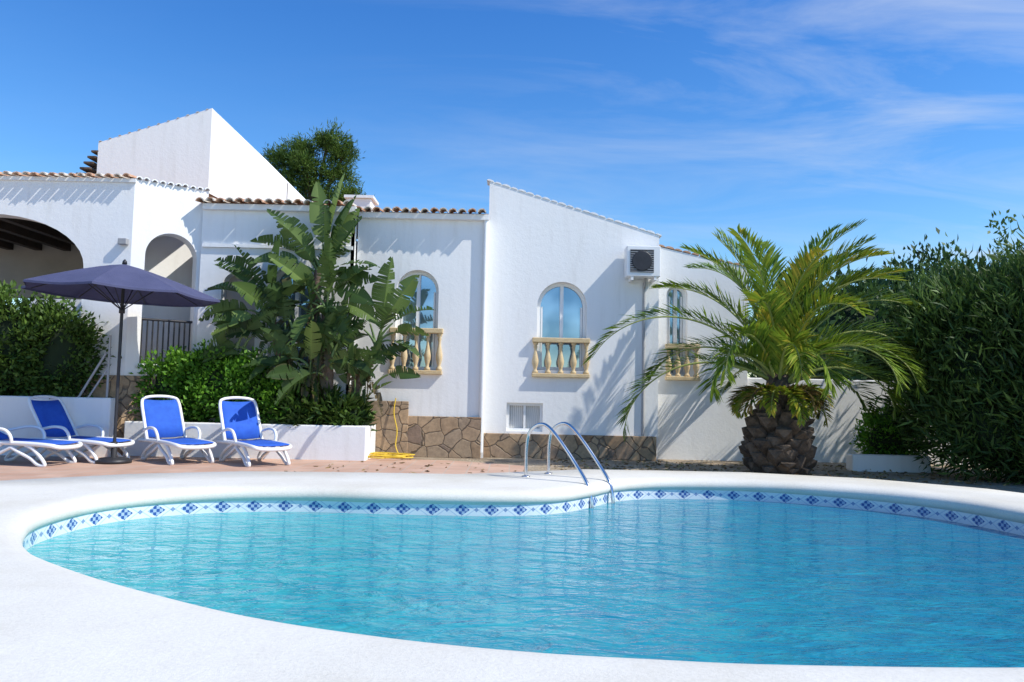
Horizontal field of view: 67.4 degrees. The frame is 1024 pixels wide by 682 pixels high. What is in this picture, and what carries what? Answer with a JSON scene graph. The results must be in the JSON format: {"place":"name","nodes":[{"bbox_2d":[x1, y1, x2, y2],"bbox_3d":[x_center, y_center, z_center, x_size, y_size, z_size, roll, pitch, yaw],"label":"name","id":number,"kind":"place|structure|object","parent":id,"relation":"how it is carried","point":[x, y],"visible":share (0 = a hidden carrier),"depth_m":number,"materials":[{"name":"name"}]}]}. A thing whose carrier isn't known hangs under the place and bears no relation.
{"place":"outdoors","nodes":[
{"label":"outdoors","id":0,"kind":"place"},
{"bbox_2d":[0,180,134,374],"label":"porch front wall","id":1,"kind":"structure","parent":0,"point":[92,222],"depth_m":12.56,"materials":[{"name":"paint"}]},
{"bbox_2d":[0,220,70,250],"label":"porch beam","id":2,"kind":"structure","parent":1,"relation":"attached to","point":[10,228],"depth_m":14.83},
{"bbox_2d":[0,218,75,245],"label":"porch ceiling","id":3,"kind":"structure","parent":1,"relation":"attached to","point":[43,229],"depth_m":14.06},
{"bbox_2d":[0,176,136,182],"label":"porch cornice","id":4,"kind":"structure","parent":1,"relation":"attached to","point":[82,179],"depth_m":12.56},
{"bbox_2d":[0,171,137,178],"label":"porch eave tiles","id":5,"kind":"object","parent":4,"relation":"on","point":[63,174],"visible":0.7,"depth_m":12.53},
{"bbox_2d":[118,238,128,244],"bbox_3d":[-6.318,-1.615,12.482,0.140,0.100,0.097,1,-4,0],"label":"porch lamp","id":6,"kind":"object","parent":1,"relation":"attached to","point":[123,241],"visible":1,"depth_m":12.44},
{"bbox_2d":[97,108,211,188],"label":"tower front wall","id":7,"kind":"structure","parent":0,"point":[175,151],"depth_m":15.29,"materials":[{"name":"paint"}]},
{"bbox_2d":[141,236,192,362],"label":"porch recess wall","id":8,"kind":"structure","parent":0,"point":[170,258],"depth_m":14.03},
{"bbox_2d":[225,274,255,353],"bbox_3d":[-4.645,-0.277,13.205,0.600,1.800,0.020,1,-4,0],"label":"window","id":9,"kind":"structure","parent":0,"point":[230,295],"depth_m":13.22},
{"bbox_2d":[208,108,286,200],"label":"tower gable wall","id":10,"kind":"structure","parent":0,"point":[240,166],"depth_m":15.58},
{"bbox_2d":[79,167,96,173],"bbox_3d":[-8.490,-3.422,15.514,0.220,0.045,0.500,1,-4,0],"label":"tower side tile","id":11,"kind":"object","parent":10,"relation":"attached to","point":[89,169],"visible":0.52,"depth_m":15.36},
{"bbox_2d":[83,161,96,169],"bbox_3d":[-8.428,-3.535,15.522,0.200,0.045,0.500,1,-4,0],"label":"tower side tile","id":12,"kind":"object","parent":10,"relation":"attached to","point":[92,164],"visible":0.53,"depth_m":15.34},
{"bbox_2d":[234,129,305,200],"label":"tower rear","id":13,"kind":"structure","parent":10,"relation":"on","point":[293,193],"depth_m":16.79,"materials":[{"name":"white paint"}]},
{"bbox_2d":[293,292,299,363],"bbox_3d":[-3.692,-0.440,13.166,0.060,1.660,0.062,1,-4,0],"label":"arched window mullion","id":14,"kind":"object","parent":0,"point":[297,297],"visible":0.36,"depth_m":13.15},
{"bbox_2d":[346,215,356,392],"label":"bay side wall","id":15,"kind":"structure","parent":0,"point":[354,251],"depth_m":13.43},
{"bbox_2d":[0,0,1023,377],"label":"sky","id":16,"kind":"structure","parent":0,"point":[788,122],"materials":[{"name":"blue"}]},
{"bbox_2d":[484,181,658,460],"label":"gable wall","id":17,"kind":"structure","parent":0,"point":[537,246],"depth_m":13.67,"materials":[{"name":"paint"}]},
{"bbox_2d":[487,179,661,238],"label":"gable verge tiles","id":18,"kind":"object","parent":17,"relation":"on","point":[594,213],"visible":0.34,"depth_m":13.79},
{"bbox_2d":[658,247,748,460],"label":"wing wall","id":19,"kind":"structure","parent":0,"point":[693,424],"depth_m":13.88,"materials":[{"name":"paint"}]},
{"bbox_2d":[659,245,742,265],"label":"wing verge tiles","id":20,"kind":"object","parent":19,"relation":"on","point":[672,248],"visible":0.33,"depth_m":14.05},
{"bbox_2d":[386,457,1023,492],"bbox_3d":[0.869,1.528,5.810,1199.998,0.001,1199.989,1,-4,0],"label":"ground","id":21,"kind":"structure","parent":0,"point":[536,464],"depth_m":12.15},
{"bbox_2d":[7,375,155,454],"bbox_3d":[-8.428,1.272,14.123,6.200,1.280,3.620,1,-4,0],"label":"porch stone base","id":22,"kind":"object","parent":21,"relation":"on","point":[127,387],"visible":0.11,"depth_m":12.36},
{"bbox_2d":[0,240,13,249],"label":"porch beam","id":23,"kind":"structure","parent":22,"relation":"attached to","point":[6,245],"depth_m":15.86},
{"bbox_2d":[0,231,42,250],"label":"porch beam","id":24,"kind":"structure","parent":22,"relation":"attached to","point":[17,240],"depth_m":15.37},
{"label":"porch floor","id":25,"kind":"structure","parent":22,"relation":"attached to","visible":0},
{"bbox_2d":[0,244,82,299],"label":"porch back wall","id":26,"kind":"structure","parent":25,"relation":"on","point":[18,264],"depth_m":16.04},
{"bbox_2d":[124,180,208,375],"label":"porch angled wall","id":27,"kind":"structure","parent":25,"relation":"on","point":[160,209],"depth_m":12.80,"materials":[{"name":"paint"}]},
{"bbox_2d":[139,320,142,362],"bbox_3d":[-6.114,0.015,12.657,0.026,0.720,0.026,1,-4,0],"label":"railing bar","id":28,"kind":"object","parent":27,"relation":"attached to","point":[141,340],"visible":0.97,"depth_m":12.65,"materials":[{"name":"metal"}]},
{"bbox_2d":[161,322,164,361],"bbox_3d":[-5.842,0.034,12.847,0.026,0.720,0.026,1,-4,0],"label":"railing bar","id":29,"kind":"object","parent":27,"relation":"attached to","point":[162,341],"visible":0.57,"depth_m":12.84,"materials":[{"name":"metal"}]},
{"bbox_2d":[142,318,191,322],"bbox_3d":[-5.799,-0.342,12.898,0.810,0.040,0.040,4,-5,-35],"label":"railing top","id":30,"kind":"object","parent":27,"relation":"attached to","point":[164,320],"visible":1,"depth_m":12.88,"materials":[{"name":"metal"}]},
{"bbox_2d":[136,176,210,190],"bbox_3d":[-5.753,-2.659,13.029,1.171,0.092,0.313,4,-5,-35],"label":"porch angled eave","id":31,"kind":"object","parent":27,"relation":"attached to","point":[171,183],"visible":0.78,"depth_m":12.96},
{"bbox_2d":[31,241,487,408],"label":"wall","id":32,"kind":"structure","parent":21,"relation":"on","point":[78,303],"depth_m":19.10,"materials":[{"name":"white paint"}]},
{"bbox_2d":[0,455,523,480],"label":"terrace deck","id":33,"kind":"structure","parent":21,"relation":"on","point":[20,467],"depth_m":10.88,"materials":[{"name":"ceramic"}]},
{"bbox_2d":[0,425,82,466],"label":"sun lounger","id":34,"kind":"object","parent":33,"relation":"on","point":[8,438],"visible":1,"depth_m":10.64,"materials":[{"name":"plastic"}]},
{"bbox_2d":[0,395,114,456],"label":"boundary wall","id":35,"kind":"structure","parent":33,"relation":"on","point":[15,411],"depth_m":11.89,"materials":[{"name":"white paint"}]},
{"bbox_2d":[78,335,111,397],"bbox_3d":[-6.534,0.407,12.011,0.484,1.009,0.036,1,-4,0],"label":"handrail","id":36,"kind":"object","parent":35,"relation":"on","point":[107,370],"visible":1,"depth_m":11.99,"materials":[{"name":"grey metal"}]},
{"bbox_2d":[0,279,121,398],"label":"hedge","id":37,"kind":"object","parent":33,"relation":"on","point":[46,348],"visible":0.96,"depth_m":12.09,"materials":[{"name":"green plant"}]},
{"bbox_2d":[28,395,134,463],"bbox_3d":[-6.351,1.289,11.334,1.524,0.949,0.691,0,-4,16],"label":"sun lounger","id":38,"kind":"object","parent":33,"relation":"on","point":[52,418],"visible":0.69,"depth_m":11.41,"materials":[{"name":"blue fabric"}]},
{"bbox_2d":[21,259,219,463],"bbox_3d":[-5.677,0.276,11.100,2.480,2.940,2.480,0,-4,11],"label":"patio umbrella","id":39,"kind":"object","parent":33,"relation":"on","point":[123,283],"visible":1,"depth_m":11.04,"materials":[{"name":"fabric"}]},
{"bbox_2d":[138,395,216,464],"bbox_3d":[-4.991,1.307,11.468,1.462,0.988,0.691,-3,-5,43],"label":"sun lounger","id":40,"kind":"object","parent":33,"relation":"on","point":[162,418],"visible":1,"depth_m":11.72,"materials":[{"name":"blue fabric"}]},
{"bbox_2d":[123,421,367,460],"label":"planter wall","id":41,"kind":"structure","parent":33,"relation":"on","point":[327,442],"depth_m":12.21,"materials":[{"name":"white paint"}]},
{"label":"planter soil","id":42,"kind":"structure","parent":41,"relation":"in","visible":0},
{"bbox_2d":[127,338,309,423],"bbox_3d":[-4.755,0.734,12.765,3.208,1.603,1.228,1,-4,0],"label":"hedge","id":43,"kind":"object","parent":42,"relation":"on","point":[199,389],"visible":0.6,"depth_m":12.47,"materials":[{"name":"green plant"}]},
{"bbox_2d":[198,172,433,415],"bbox_3d":[-3.233,-0.696,12.325,4.013,4.427,1.318,2,-4,-5],"label":"giant bird of paradise plant","id":44,"kind":"object","parent":42,"relation":"on","point":[322,344],"visible":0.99,"depth_m":12.52,"materials":[{"name":"green plant"}]},
{"bbox_2d":[262,374,378,430],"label":"agapanthus plants","id":45,"kind":"object","parent":42,"relation":"on","point":[338,411],"visible":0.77,"depth_m":12.40,"materials":[{"name":"green plant"}]},
{"bbox_2d":[216,396,291,466],"bbox_3d":[-3.836,1.330,11.444,0.691,0.988,1.462,5,-5,-41],"label":"sun lounger","id":46,"kind":"object","parent":33,"relation":"on","point":[239,420],"visible":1,"depth_m":11.73,"materials":[{"name":"blue fabric"}]},
{"bbox_2d":[362,425,375,459],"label":"planter wall","id":47,"kind":"structure","parent":33,"relation":"on","point":[371,440],"depth_m":12.71,"materials":[{"name":"white paint"}]},
{"bbox_2d":[368,398,414,458],"bbox_3d":[-2.023,1.434,12.629,0.752,0.987,0.713,5,-6,-44],"label":"garden hose","id":48,"kind":"object","parent":33,"relation":"on","point":[380,455],"visible":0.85,"depth_m":12.67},
{"bbox_2d":[196,209,355,422],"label":"bay wall","id":49,"kind":"structure","parent":21,"relation":"on","point":[231,227],"depth_m":13.09,"materials":[{"name":"paint"}]},
{"bbox_2d":[201,202,352,205],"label":"bay roof","id":50,"kind":"structure","parent":49,"relation":"on","point":[264,203],"depth_m":13.08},
{"bbox_2d":[195,197,356,205],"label":"bay eave tiles","id":51,"kind":"object","parent":50,"relation":"on","point":[251,200],"visible":0.73,"depth_m":12.99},
{"bbox_2d":[202,243,352,249],"bbox_3d":[-3.987,-1.606,13.067,2.560,0.060,0.038,1,-4,0],"label":"bay band","id":52,"kind":"object","parent":49,"relation":"attached to","point":[249,245],"visible":0.71,"depth_m":13.05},
{"bbox_2d":[202,203,356,212],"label":"bay cornice","id":53,"kind":"structure","parent":49,"relation":"attached to","point":[256,207],"depth_m":13.04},
{"bbox_2d":[270,265,313,364],"bbox_3d":[-3.692,-0.439,13.172,0.840,1.740,0.050,1,-4,0],"label":"arched window frame","id":54,"kind":"object","parent":49,"relation":"attached to","point":[280,274],"visible":0.08,"depth_m":13.19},
{"bbox_2d":[278,271,311,362],"bbox_3d":[-3.692,-0.412,13.210,0.740,1.690,0.020,1,-4,0],"label":"arched window glass","id":55,"kind":"object","parent":54,"relation":"in","point":[302,299],"visible":0.12,"depth_m":13.22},
{"bbox_2d":[357,211,488,238],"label":"front roof","id":56,"kind":"structure","parent":49,"relation":"on","point":[413,212],"depth_m":13.53,"materials":[{"name":"ceramic"}]},
{"bbox_2d":[347,198,375,230],"bbox_3d":[-2.875,-2.405,14.649,0.450,0.520,0.500,1,-4,0],"label":"chimney","id":57,"kind":"object","parent":56,"relation":"on","point":[361,202],"visible":0.35,"depth_m":14.41,"materials":[{"name":"white paint"}]},
{"bbox_2d":[344,195,378,205],"bbox_3d":[-2.869,-2.689,14.669,0.550,0.050,0.600,1,-4,0],"label":"chimney cap","id":58,"kind":"object","parent":57,"relation":"on","point":[372,198],"visible":0.57,"depth_m":14.37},
{"bbox_2d":[261,116,366,201],"bbox_3d":[-5.212,-1.783,20.145,3.290,8.361,1.902,1,-4,0],"label":"pine tree","id":59,"kind":"object","parent":21,"relation":"on","point":[299,170],"visible":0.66,"depth_m":20.10,"materials":[{"name":"green plant"}]},
{"bbox_2d":[367,400,408,454],"bbox_3d":[-2.357,1.498,13.158,1.150,0.950,0.027,1,-4,0],"label":"stone plinth step","id":60,"kind":"object","parent":21,"relation":"on","point":[385,438],"visible":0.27,"depth_m":13.15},
{"bbox_2d":[354,216,488,457],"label":"front wall","id":61,"kind":"structure","parent":21,"relation":"on","point":[447,255],"depth_m":13.44,"materials":[{"name":"white paint"}]},
{"bbox_2d":[388,370,441,374],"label":"balustrade bottom rail","id":62,"kind":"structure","parent":61,"relation":"attached to","point":[432,372],"depth_m":13.26,"materials":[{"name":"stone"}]},
{"bbox_2d":[389,332,395,369],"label":"baluster","id":63,"kind":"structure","parent":62,"relation":"on","point":[391,367],"depth_m":13.31,"materials":[{"name":"stone"}]},
{"bbox_2d":[401,335,406,369],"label":"baluster","id":64,"kind":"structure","parent":62,"relation":"on","point":[404,357],"depth_m":13.30,"materials":[{"name":"stone"}]},
{"bbox_2d":[413,333,418,369],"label":"baluster","id":65,"kind":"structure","parent":62,"relation":"on","point":[415,360],"depth_m":13.31,"materials":[{"name":"stone"}]},
{"bbox_2d":[389,327,442,333],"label":"balustrade top rail","id":66,"kind":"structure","parent":65,"relation":"on","point":[430,330],"depth_m":13.30,"materials":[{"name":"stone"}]},
{"bbox_2d":[424,333,430,369],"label":"baluster","id":67,"kind":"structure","parent":62,"relation":"on","point":[427,356],"depth_m":13.31,"materials":[{"name":"stone"}]},
{"bbox_2d":[436,333,441,370],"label":"baluster","id":68,"kind":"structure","parent":62,"relation":"on","point":[439,356],"depth_m":13.31,"materials":[{"name":"stone"}]},
{"bbox_2d":[395,271,438,369],"bbox_3d":[-1.663,-0.369,13.571,0.740,1.740,0.050,1,-4,0],"label":"arched window frame","id":69,"kind":"object","parent":61,"relation":"attached to","point":[431,277],"visible":0.64,"depth_m":13.55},
{"bbox_2d":[399,275,435,369],"bbox_3d":[-1.663,-0.341,13.610,0.640,1.690,0.020,1,-4,0],"label":"arched window glass","id":70,"kind":"object","parent":69,"relation":"in","point":[428,288],"visible":0.52,"depth_m":13.60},
{"bbox_2d":[416,273,420,366],"bbox_3d":[-1.663,-0.369,13.565,0.060,1.660,0.062,1,-4,0],"label":"arched window mullion","id":71,"kind":"object","parent":69,"relation":"attached to","point":[418,302],"visible":0.71,"depth_m":13.56},
{"bbox_2d":[432,292,435,366],"bbox_3d":[-1.381,-0.203,13.560,0.030,1.320,0.040,1,-4,0],"label":"arched window sash","id":72,"kind":"object","parent":69,"relation":"attached to","point":[433,327],"visible":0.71,"depth_m":13.55,"materials":[{"name":"white paint"}]},
{"bbox_2d":[356,206,485,213],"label":"front eave tiles","id":73,"kind":"object","parent":61,"relation":"attached to","point":[415,209],"visible":0.9,"depth_m":13.41,"materials":[{"name":"ceramic"}]},
{"bbox_2d":[359,212,488,220],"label":"front cornice","id":74,"kind":"structure","parent":61,"relation":"attached to","point":[423,216],"depth_m":13.42,"materials":[{"name":"white paint"}]},
{"bbox_2d":[479,220,487,452],"bbox_3d":[-0.497,-0.130,13.341,0.080,4.100,0.080,1,-4,0],"label":"rain pipe","id":75,"kind":"object","parent":61,"relation":"attached to","point":[483,322],"visible":1,"depth_m":13.32,"materials":[{"name":"white paint"}]},
{"bbox_2d":[407,416,480,457],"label":"stone plinth front","id":76,"kind":"structure","parent":21,"relation":"on","point":[443,437],"depth_m":13.17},
{"bbox_2d":[0,469,1023,681],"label":"swimming pool","id":77,"kind":"structure","parent":21,"relation":"in","point":[59,623],"depth_m":3.68,"materials":[{"name":"concrete"}]},
{"bbox_2d":[26,499,1023,667],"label":"pool water","id":78,"kind":"structure","parent":77,"relation":"in","point":[731,581],"depth_m":5.24,"materials":[{"name":"liquid"}]},
{"bbox_2d":[522,422,614,507],"bbox_3d":[0.676,1.704,9.085,1.118,1.466,0.595,-2,-5,41],"label":"pool ladder","id":79,"kind":"object","parent":77,"relation":"attached to","point":[567,451],"visible":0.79,"depth_m":9.18,"materials":[{"name":"silver metal"}]},
{"bbox_2d":[483,433,655,460],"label":"stone plinth gable","id":80,"kind":"structure","parent":21,"relation":"on","point":[512,445],"depth_m":13.40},
{"bbox_2d":[284,459,1015,485],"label":"fallen leaves","id":81,"kind":"object","parent":21,"relation":"on","point":[738,468],"visible":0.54,"depth_m":11.72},
{"bbox_2d":[582,218,931,474],"bbox_3d":[4.061,0.098,12.280,4.708,4.160,4.135,-1,-5,31],"label":"palm tree","id":82,"kind":"object","parent":21,"relation":"on","point":[778,433],"visible":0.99,"depth_m":11.57,"materials":[{"name":"green plant"}]},
{"bbox_2d":[747,378,979,464],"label":"garden wall","id":83,"kind":"structure","parent":21,"relation":"on","point":[833,439],"depth_m":13.94,"materials":[{"name":"white paint"}]},
{"bbox_2d":[747,209,1022,379],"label":"background trees","id":84,"kind":"object","parent":21,"relation":"on","point":[870,286],"visible":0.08,"depth_m":18.49,"materials":[{"name":"green plant"}]},
{"bbox_2d":[846,454,930,472],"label":"kerb wall","id":85,"kind":"structure","parent":21,"relation":"on","point":[880,463],"depth_m":12.20,"materials":[{"name":"white paint"}]},
{"bbox_2d":[849,403,933,458],"bbox_3d":[6.370,1.559,12.821,1.391,1.220,1.038,-1,-5,30],"label":"shrub","id":86,"kind":"object","parent":21,"relation":"on","point":[877,439],"visible":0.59,"depth_m":12.69,"materials":[{"name":"green plant"}]},
{"bbox_2d":[859,215,1023,484],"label":"oleander bush","id":87,"kind":"object","parent":21,"relation":"on","point":[966,330],"visible":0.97,"depth_m":11.21,"materials":[{"name":"green plant"}]},
{"bbox_3d":[3.469,-1.332,16.689,1.680,0.370,4.900,1,-4,0],"label":"wing","id":88,"kind":"object","parent":21,"relation":"on","visible":0},
{"bbox_2d":[666,286,685,375],"bbox_3d":[2.995,-0.188,14.117,0.390,1.650,0.050,1,-4,0],"label":"arched window frame","id":89,"kind":"object","parent":88,"relation":"attached to","point":[683,321],"visible":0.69,"depth_m":14.10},
{"bbox_2d":[668,296,669,343],"bbox_3d":[2.883,-0.118,14.112,0.030,1.405,0.040,1,-4,0],"label":"arched window sash","id":90,"kind":"object","parent":89,"relation":"attached to","point":[669,321],"visible":0.64,"depth_m":14.11,"materials":[{"name":"white paint"}]},
{"bbox_2d":[668,290,681,372],"bbox_3d":[2.994,-0.161,14.155,0.290,1.600,0.020,1,-4,0],"label":"arched window glass","id":91,"kind":"object","parent":89,"relation":"in","point":[679,294],"visible":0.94,"depth_m":14.16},
{"bbox_2d":[673,288,676,372],"bbox_3d":[2.995,-0.189,14.111,0.060,1.570,0.062,1,-4,0],"label":"arched window mullion","id":92,"kind":"object","parent":89,"relation":"attached to","point":[674,319],"visible":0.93,"depth_m":14.09},
{"bbox_2d":[680,297,681,372],"bbox_3d":[3.103,-0.114,14.112,0.030,1.405,0.040,1,-4,0],"label":"arched window sash","id":93,"kind":"object","parent":89,"relation":"attached to","point":[681,332],"visible":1,"depth_m":14.10,"materials":[{"name":"white paint"}]},
{"bbox_2d":[665,376,699,380],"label":"balustrade bottom rail","id":94,"kind":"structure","parent":88,"relation":"attached to","point":[682,378],"depth_m":13.81,"materials":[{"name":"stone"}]},
{"bbox_2d":[665,348,671,375],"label":"baluster","id":95,"kind":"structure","parent":94,"relation":"on","point":[668,373],"depth_m":13.86,"materials":[{"name":"stone"}]},
{"bbox_2d":[665,344,699,348],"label":"balustrade top rail","id":96,"kind":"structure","parent":95,"relation":"on","point":[673,347],"depth_m":13.84,"materials":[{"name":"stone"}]},
{"bbox_2d":[675,349,680,376],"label":"baluster","id":97,"kind":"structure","parent":94,"relation":"on","point":[677,371],"depth_m":13.85,"materials":[{"name":"stone"}]},
{"bbox_2d":[684,349,689,376],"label":"baluster","id":98,"kind":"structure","parent":94,"relation":"on","point":[686,368],"depth_m":13.86,"materials":[{"name":"stone"}]},
{"bbox_2d":[693,349,698,376],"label":"baluster","id":99,"kind":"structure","parent":94,"relation":"on","point":[695,367],"depth_m":13.85,"materials":[{"name":"stone"}]},
{"bbox_3d":[1.115,-2.152,16.642,3.060,0.940,5.100,1,-4,0],"label":"gable","id":100,"kind":"object","parent":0,"visible":0},
{"bbox_2d":[506,403,542,431],"bbox_3d":[0.222,1.349,13.634,0.640,0.500,0.050,1,-4,0],"label":"basement frame","id":101,"kind":"object","parent":100,"relation":"attached to","point":[524,416],"visible":0.94,"depth_m":13.61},
{"bbox_2d":[509,405,539,428],"bbox_3d":[0.222,1.352,13.679,0.640,0.500,0.020,1,-4,0],"label":"basement glass","id":102,"kind":"object","parent":101,"relation":"in","point":[516,416],"visible":0.71,"depth_m":13.67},
{"bbox_2d":[532,373,589,377],"bbox_3d":[0.857,0.612,13.579,1.020,0.070,0.145,1,-4,0],"label":"window balustrade bottom rail","id":103,"kind":"object","parent":100,"relation":"attached to","point":[557,375],"depth_m":13.51,"materials":[{"name":"stone"}]},
{"bbox_2d":[532,342,538,372],"bbox_3d":[0.414,0.295,13.593,0.116,0.545,0.116,1,-4,0],"label":"window balustrade baluster","id":104,"kind":"object","parent":103,"relation":"on","point":[535,360],"depth_m":13.56,"materials":[{"name":"stone"}]},
{"bbox_2d":[545,342,550,372],"bbox_3d":[0.639,0.300,13.593,0.116,0.545,0.116,1,-4,0],"label":"window balustrade baluster","id":105,"kind":"object","parent":103,"relation":"on","point":[548,360],"depth_m":13.56,"materials":[{"name":"stone"}]},
{"bbox_2d":[557,343,563,373],"bbox_3d":[0.864,0.305,13.593,0.116,0.545,0.116,1,-4,0],"label":"window balustrade baluster","id":106,"kind":"object","parent":103,"relation":"on","point":[560,361],"depth_m":13.56,"materials":[{"name":"stone"}]},
{"bbox_2d":[532,337,589,343],"bbox_3d":[0.870,-0.009,13.625,1.020,0.085,0.160,1,-4,0],"label":"window balustrade top rail","id":107,"kind":"object","parent":106,"relation":"on","point":[561,340],"depth_m":13.55,"materials":[{"name":"stone"}]},
{"bbox_2d":[570,343,576,373],"bbox_3d":[1.089,0.309,13.593,0.116,0.545,0.116,1,-4,0],"label":"window balustrade baluster","id":108,"kind":"object","parent":103,"relation":"on","point":[573,362],"depth_m":13.56,"materials":[{"name":"stone"}]},
{"bbox_2d":[583,343,588,373],"bbox_3d":[1.314,0.314,13.593,0.116,0.545,0.116,1,-4,0],"label":"window balustrade baluster","id":109,"kind":"object","parent":103,"relation":"on","point":[586,364],"depth_m":13.56,"materials":[{"name":"stone"}]},
{"bbox_2d":[537,283,585,370],"bbox_3d":[0.886,-0.263,13.818,0.880,1.570,0.050,1,-4,0],"label":"arched window frame","id":110,"kind":"object","parent":100,"relation":"attached to","point":[575,289],"visible":0.89,"depth_m":13.80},
{"bbox_2d":[540,307,542,366],"bbox_3d":[0.527,-0.076,13.805,0.030,1.080,0.040,1,-4,0],"label":"arched window sash","id":111,"kind":"object","parent":110,"relation":"attached to","point":[541,336],"visible":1,"depth_m":13.78,"materials":[{"name":"white paint"}]},
{"bbox_2d":[539,287,581,370],"bbox_3d":[0.885,-0.236,13.857,0.780,1.520,0.020,1,-4,0],"label":"arched window glass","id":112,"kind":"object","parent":110,"relation":"in","point":[572,303],"visible":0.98,"depth_m":13.85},
{"bbox_2d":[559,285,563,353],"bbox_3d":[0.886,-0.264,13.812,0.060,1.490,0.062,1,-4,0],"label":"arched window mullion","id":113,"kind":"object","parent":110,"relation":"attached to","point":[561,311],"visible":0.79,"depth_m":13.80},
{"bbox_2d":[579,308,581,367],"bbox_3d":[1.237,-0.061,13.805,0.030,1.080,0.040,1,-4,0],"label":"arched window sash","id":114,"kind":"object","parent":110,"relation":"attached to","point":[580,335],"visible":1,"depth_m":13.79,"materials":[{"name":"white paint"}]},
{"bbox_2d":[624,246,660,435],"bbox_3d":[2.265,0.000,13.444,0.590,3.310,0.385,1,-4,0],"label":"air conditioner unit","id":115,"kind":"object","parent":100,"relation":"attached to","point":[642,262],"visible":0.98,"depth_m":13.38,"materials":[{"name":"white plastic"}]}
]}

